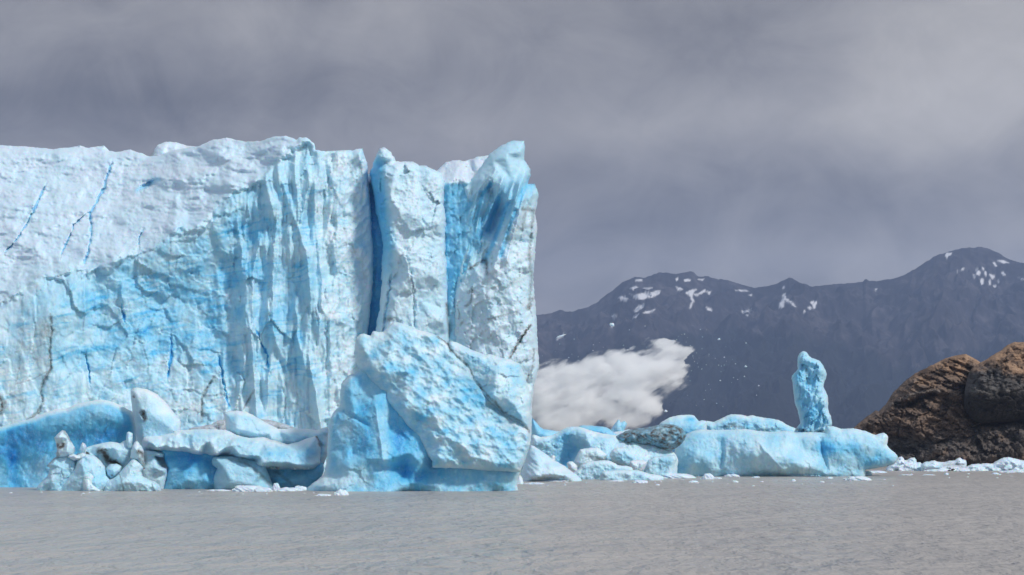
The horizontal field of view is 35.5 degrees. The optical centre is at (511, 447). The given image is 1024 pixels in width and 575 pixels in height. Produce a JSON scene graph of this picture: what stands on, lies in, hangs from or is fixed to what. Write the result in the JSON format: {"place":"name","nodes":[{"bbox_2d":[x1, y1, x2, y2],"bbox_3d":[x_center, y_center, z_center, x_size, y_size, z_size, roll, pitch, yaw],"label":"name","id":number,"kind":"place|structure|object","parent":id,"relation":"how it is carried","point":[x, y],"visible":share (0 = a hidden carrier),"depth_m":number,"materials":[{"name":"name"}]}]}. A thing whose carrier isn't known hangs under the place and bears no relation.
{"place":"outdoors","nodes":[
{"label":"outdoors","id":0,"kind":"place"},
{"bbox_2d":[0,466,1023,574],"bbox_3d":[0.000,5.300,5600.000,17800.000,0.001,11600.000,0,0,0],"label":"lake","id":1,"kind":"structure","parent":0,"point":[941,523],"depth_m":103.75,"materials":[{"name":"liquid"}]},
{"bbox_2d":[0,399,136,487],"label":"iceberg","id":2,"kind":"object","parent":1,"relation":"on","point":[28,449],"visible":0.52,"depth_m":212.98,"materials":[{"name":"blue ice"}]},
{"bbox_2d":[37,430,160,490],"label":"iceberg","id":3,"kind":"object","parent":1,"relation":"on","point":[105,466],"visible":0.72,"depth_m":197.82,"materials":[{"name":"white ice"}]},
{"bbox_2d":[189,420,225,429],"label":"dirty ice ridge","id":4,"kind":"structure","parent":1,"relation":"on","point":[219,425],"depth_m":224.85,"materials":[{"name":"white ice"}]},
{"bbox_2d":[205,489,229,490],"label":"ice floe","id":5,"kind":"object","parent":1,"relation":"on","point":[217,490],"visible":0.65,"depth_m":196.07,"materials":[{"name":"white ice"}]},
{"bbox_2d":[141,410,328,489],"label":"iceberg","id":6,"kind":"object","parent":1,"relation":"on","point":[244,448],"visible":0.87,"depth_m":205.24,"materials":[{"name":"blue ice"}]},
{"bbox_2d":[131,388,180,467],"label":"iceberg","id":7,"kind":"object","parent":6,"relation":"on","point":[154,414],"visible":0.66,"depth_m":208.72,"materials":[{"name":"ice"}]},
{"bbox_2d":[232,485,261,491],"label":"ice floe","id":8,"kind":"object","parent":1,"relation":"on","point":[240,488],"visible":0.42,"depth_m":194.17,"materials":[{"name":"white ice"}]},
{"bbox_2d":[251,487,272,491],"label":"ice floe","id":9,"kind":"object","parent":1,"relation":"on","point":[262,489],"visible":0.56,"depth_m":193.26,"materials":[{"name":"white ice"}]},
{"bbox_2d":[0,136,538,472],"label":"glacier","id":10,"kind":"object","parent":1,"relation":"on","point":[214,280],"visible":0.61,"depth_m":336.52,"materials":[{"name":"ice"}]},
{"bbox_2d":[272,483,279,489],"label":"ice floe","id":11,"kind":"object","parent":1,"relation":"on","point":[276,486],"visible":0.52,"depth_m":200.95,"materials":[{"name":"white ice"}]},
{"bbox_2d":[261,419,293,428],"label":"dirty ice ridge","id":12,"kind":"structure","parent":1,"relation":"on","point":[278,425],"depth_m":224.87,"materials":[{"name":"white ice"}]},
{"bbox_2d":[274,487,301,490],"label":"ice floe","id":13,"kind":"object","parent":1,"relation":"on","point":[288,489],"visible":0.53,"depth_m":195.52,"materials":[{"name":"white ice"}]},
{"bbox_2d":[295,485,306,490],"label":"ice floe","id":14,"kind":"object","parent":1,"relation":"on","point":[302,488],"visible":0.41,"depth_m":198.40,"materials":[{"name":"white ice"}]},
{"bbox_2d":[314,494,330,495],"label":"ice floe","id":15,"kind":"object","parent":1,"relation":"on","point":[323,495],"visible":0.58,"depth_m":176.26,"materials":[{"name":"white ice"}]},
{"bbox_2d":[334,489,348,494],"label":"ice floe","id":16,"kind":"object","parent":1,"relation":"on","point":[341,492],"visible":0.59,"depth_m":178.30,"materials":[{"name":"white ice"}]},
{"bbox_2d":[307,322,530,491],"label":"iceberg","id":17,"kind":"object","parent":1,"relation":"on","point":[417,410],"visible":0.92,"depth_m":195.56,"materials":[{"name":"blue ice"}]},
{"bbox_2d":[518,475,523,483],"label":"ice floe","id":18,"kind":"object","parent":1,"relation":"on","point":[520,480],"visible":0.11,"depth_m":233.80,"materials":[{"name":"white ice"}]},
{"bbox_2d":[531,418,558,436],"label":"ice slab","id":19,"kind":"structure","parent":1,"relation":"on","point":[537,429],"depth_m":295.51,"materials":[{"name":"blue ice"}]},
{"bbox_2d":[520,445,581,480],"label":"iceberg","id":20,"kind":"object","parent":1,"relation":"on","point":[539,465],"visible":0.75,"depth_m":251.91,"materials":[{"name":"white ice"}]},
{"bbox_2d":[545,480,566,481],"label":"ice floe","id":21,"kind":"object","parent":1,"relation":"on","point":[555,480],"visible":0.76,"depth_m":251.19,"materials":[{"name":"white ice"}]},
{"bbox_2d":[567,461,577,471],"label":"ice chunk","id":22,"kind":"object","parent":1,"relation":"on","point":[572,466],"visible":0.82,"depth_m":276.01,"materials":[{"name":"white ice"}]},
{"bbox_2d":[579,425,615,434],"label":"ice slab","id":23,"kind":"structure","parent":1,"relation":"on","point":[602,429],"depth_m":298.46,"materials":[{"name":"blue ice"}]},
{"bbox_2d":[574,460,632,478],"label":"iceberg","id":24,"kind":"object","parent":1,"relation":"on","point":[591,470],"visible":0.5,"depth_m":268.70,"materials":[{"name":"white ice"}]},
{"bbox_2d":[530,427,677,472],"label":"iceberg","id":25,"kind":"object","parent":1,"relation":"on","point":[565,446],"visible":0.43,"depth_m":287.69,"materials":[{"name":"blue ice"}]},
{"bbox_2d":[574,447,606,466],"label":"ice chunk","id":26,"kind":"object","parent":25,"relation":"on","point":[585,455],"visible":0.86,"depth_m":280.71,"materials":[{"name":"white ice"}]},
{"bbox_2d":[609,447,637,466],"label":"ice chunk","id":27,"kind":"object","parent":25,"relation":"on","point":[623,456],"visible":0.85,"depth_m":279.77,"materials":[{"name":"white ice"}]},
{"bbox_2d":[616,424,685,450],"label":"dirty iceberg","id":28,"kind":"object","parent":25,"relation":"on","point":[668,437],"visible":1,"depth_m":285.85,"materials":[{"name":"grey ice"}]},
{"bbox_2d":[611,420,626,431],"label":"ice chunk","id":29,"kind":"object","parent":1,"relation":"on","point":[618,425],"visible":0.37,"depth_m":304.19,"materials":[{"name":"blue ice"}]},
{"bbox_2d":[614,429,629,435],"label":"ice slab","id":30,"kind":"structure","parent":1,"relation":"on","point":[617,433],"depth_m":301.86,"materials":[{"name":"ice"}]},
{"bbox_2d":[600,470,663,479],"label":"iceberg","id":31,"kind":"object","parent":1,"relation":"on","point":[624,475],"visible":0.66,"depth_m":260.77,"materials":[{"name":"white ice"}]},
{"bbox_2d":[632,480,647,482],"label":"ice floe","id":32,"kind":"object","parent":1,"relation":"on","point":[640,481],"visible":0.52,"depth_m":240.38,"materials":[{"name":"white ice"}]},
{"bbox_2d":[644,455,676,475],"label":"iceberg","id":33,"kind":"object","parent":1,"relation":"on","point":[661,465],"visible":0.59,"depth_m":277.71,"materials":[{"name":"white ice"}]},
{"bbox_2d":[630,460,646,470],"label":"ice chunk","id":34,"kind":"object","parent":33,"relation":"on","point":[639,465],"visible":0.84,"depth_m":274.94,"materials":[{"name":"white ice"}]},
{"bbox_2d":[662,473,695,477],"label":"ice floe","id":35,"kind":"object","parent":1,"relation":"on","point":[676,475],"visible":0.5,"depth_m":277.44,"materials":[{"name":"white ice"}]},
{"bbox_2d":[659,415,706,451],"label":"iceberg","id":36,"kind":"object","parent":1,"relation":"on","point":[687,423],"visible":0.18,"depth_m":328.01,"materials":[{"name":"blue ice"}]},
{"bbox_2d":[700,473,713,478],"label":"ice floe","id":37,"kind":"object","parent":1,"relation":"on","point":[708,476],"visible":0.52,"depth_m":268.86,"materials":[{"name":"white ice"}]},
{"bbox_2d":[724,474,739,476],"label":"ice floe","id":38,"kind":"object","parent":1,"relation":"on","point":[731,475],"visible":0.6,"depth_m":294.11,"materials":[{"name":"white ice"}]},
{"bbox_2d":[707,414,795,431],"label":"iceberg","id":39,"kind":"object","parent":1,"relation":"on","point":[738,421],"visible":0.2,"depth_m":332.77,"materials":[{"name":"ice"}]},
{"bbox_2d":[674,425,897,476],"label":"iceberg","id":40,"kind":"object","parent":1,"relation":"on","point":[833,451],"visible":0.87,"depth_m":295.61,"materials":[{"name":"blue ice"}]},
{"bbox_2d":[791,351,831,432],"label":"ice spire","id":41,"kind":"structure","parent":40,"relation":"on","point":[809,375],"depth_m":309.98,"materials":[{"name":"blue ice"}]},
{"bbox_2d":[843,476,870,479],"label":"ice floe","id":42,"kind":"object","parent":1,"relation":"on","point":[857,478],"visible":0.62,"depth_m":260.05,"materials":[{"name":"white ice"}]},
{"bbox_2d":[870,471,886,472],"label":"ice floe","id":43,"kind":"object","parent":1,"relation":"on","point":[878,471],"visible":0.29,"depth_m":336.87,"materials":[{"name":"white ice"}]},
{"bbox_2d":[885,456,921,470],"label":"brash ice","id":44,"kind":"structure","parent":1,"relation":"on","point":[909,464],"depth_m":369.40,"materials":[{"name":"white ice"}]},
{"bbox_2d":[926,469,946,470],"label":"ice floe","id":45,"kind":"object","parent":1,"relation":"on","point":[936,470],"visible":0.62,"depth_m":360.05,"materials":[{"name":"white ice"}]},
{"bbox_2d":[920,460,969,470],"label":"brash ice","id":46,"kind":"structure","parent":1,"relation":"on","point":[930,465],"depth_m":365.63,"materials":[{"name":"white ice"}]},
{"bbox_2d":[945,457,966,466],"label":"brash ice","id":47,"kind":"structure","parent":1,"relation":"on","point":[959,461],"depth_m":382.01,"materials":[{"name":"white ice"}]},
{"bbox_2d":[965,457,1023,470],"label":"brash ice","id":48,"kind":"structure","parent":1,"relation":"on","point":[1005,463],"depth_m":369.38,"materials":[{"name":"white ice"}]},
{"bbox_2d":[998,470,1023,472],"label":"ice floe","id":49,"kind":"object","parent":1,"relation":"on","point":[1009,471],"visible":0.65,"depth_m":343.78,"materials":[{"name":"white ice"}]},
{"bbox_2d":[0,0,1023,314],"label":"sky","id":50,"kind":"structure","parent":0,"point":[751,143],"materials":[{"name":"grey"}]},
{"bbox_2d":[532,247,1023,430],"bbox_3d":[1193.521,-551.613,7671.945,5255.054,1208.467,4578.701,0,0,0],"label":"mountain range","id":51,"kind":"structure","parent":0,"point":[871,346],"depth_m":7718.38,"materials":[{"name":"grey stone"}]},
{"bbox_2d":[854,354,980,459],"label":"rock dome","id":52,"kind":"object","parent":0,"point":[916,413],"visible":0.52,"depth_m":460.02,"materials":[{"name":"brown stone"}]},
{"bbox_2d":[915,422,1023,465],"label":"rock ledge","id":53,"kind":"object","parent":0,"point":[990,443],"visible":0.62,"depth_m":451.56,"materials":[{"name":"brown stone"}]},
{"bbox_2d":[964,342,1023,423],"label":"boulder","id":54,"kind":"object","parent":53,"relation":"on","point":[994,391],"visible":1,"depth_m":448.10,"materials":[{"name":"brown stone"}]}
]}

